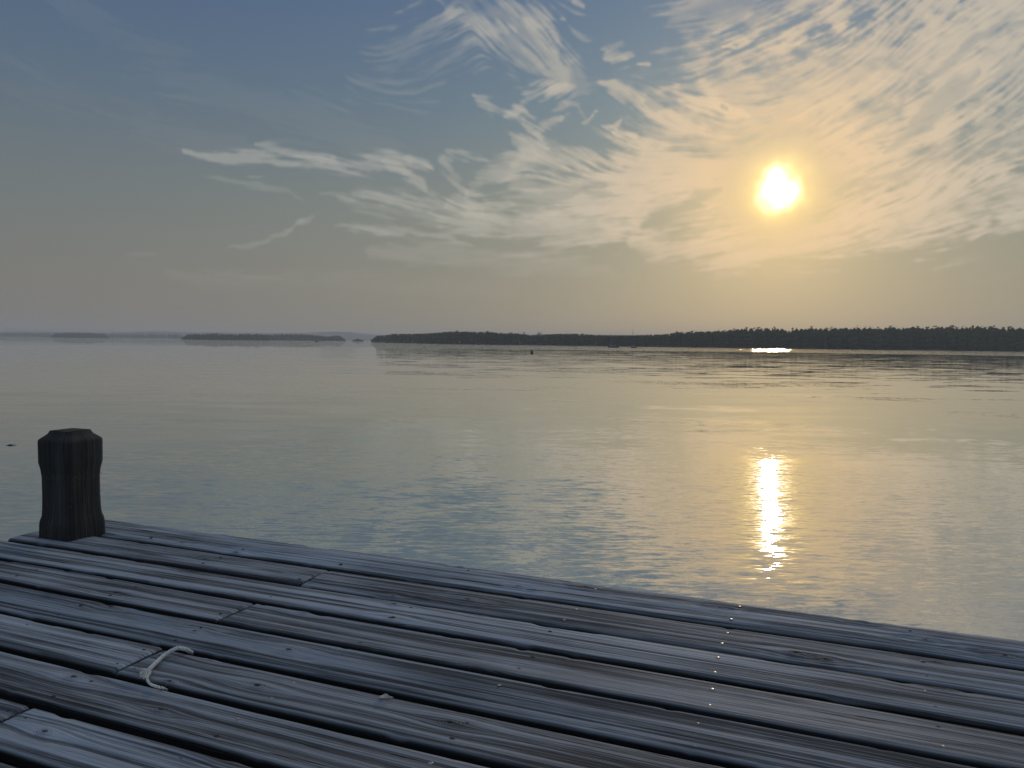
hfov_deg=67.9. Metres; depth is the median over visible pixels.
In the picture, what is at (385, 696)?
wood splinter
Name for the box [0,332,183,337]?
distant shore woods
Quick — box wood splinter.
[378,694,392,697]
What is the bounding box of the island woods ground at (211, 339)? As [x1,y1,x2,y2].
[183,339,255,339]
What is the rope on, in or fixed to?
on the wooden pier
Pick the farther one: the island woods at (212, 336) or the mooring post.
the island woods at (212, 336)
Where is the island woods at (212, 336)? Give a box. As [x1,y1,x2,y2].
[181,333,269,339]
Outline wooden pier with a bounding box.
[0,520,1023,767]
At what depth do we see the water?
17.59 m
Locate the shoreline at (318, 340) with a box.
[296,339,344,340]
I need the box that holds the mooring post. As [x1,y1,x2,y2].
[38,428,105,541]
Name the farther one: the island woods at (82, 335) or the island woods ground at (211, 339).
the island woods at (82, 335)
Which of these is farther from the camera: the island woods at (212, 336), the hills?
the hills
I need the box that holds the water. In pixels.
[0,337,1023,640]
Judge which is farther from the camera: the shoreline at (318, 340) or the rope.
the shoreline at (318, 340)
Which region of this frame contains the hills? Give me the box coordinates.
[0,331,384,339]
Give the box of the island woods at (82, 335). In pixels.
[50,332,109,337]
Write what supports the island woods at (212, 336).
on the island woods ground at (211, 339)
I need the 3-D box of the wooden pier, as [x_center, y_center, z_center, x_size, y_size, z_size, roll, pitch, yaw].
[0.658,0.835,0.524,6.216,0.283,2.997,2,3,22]
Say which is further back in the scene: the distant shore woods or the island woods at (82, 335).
the distant shore woods
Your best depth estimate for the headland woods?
515.33 m
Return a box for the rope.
[138,646,193,690]
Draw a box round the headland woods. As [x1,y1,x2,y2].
[370,325,1023,350]

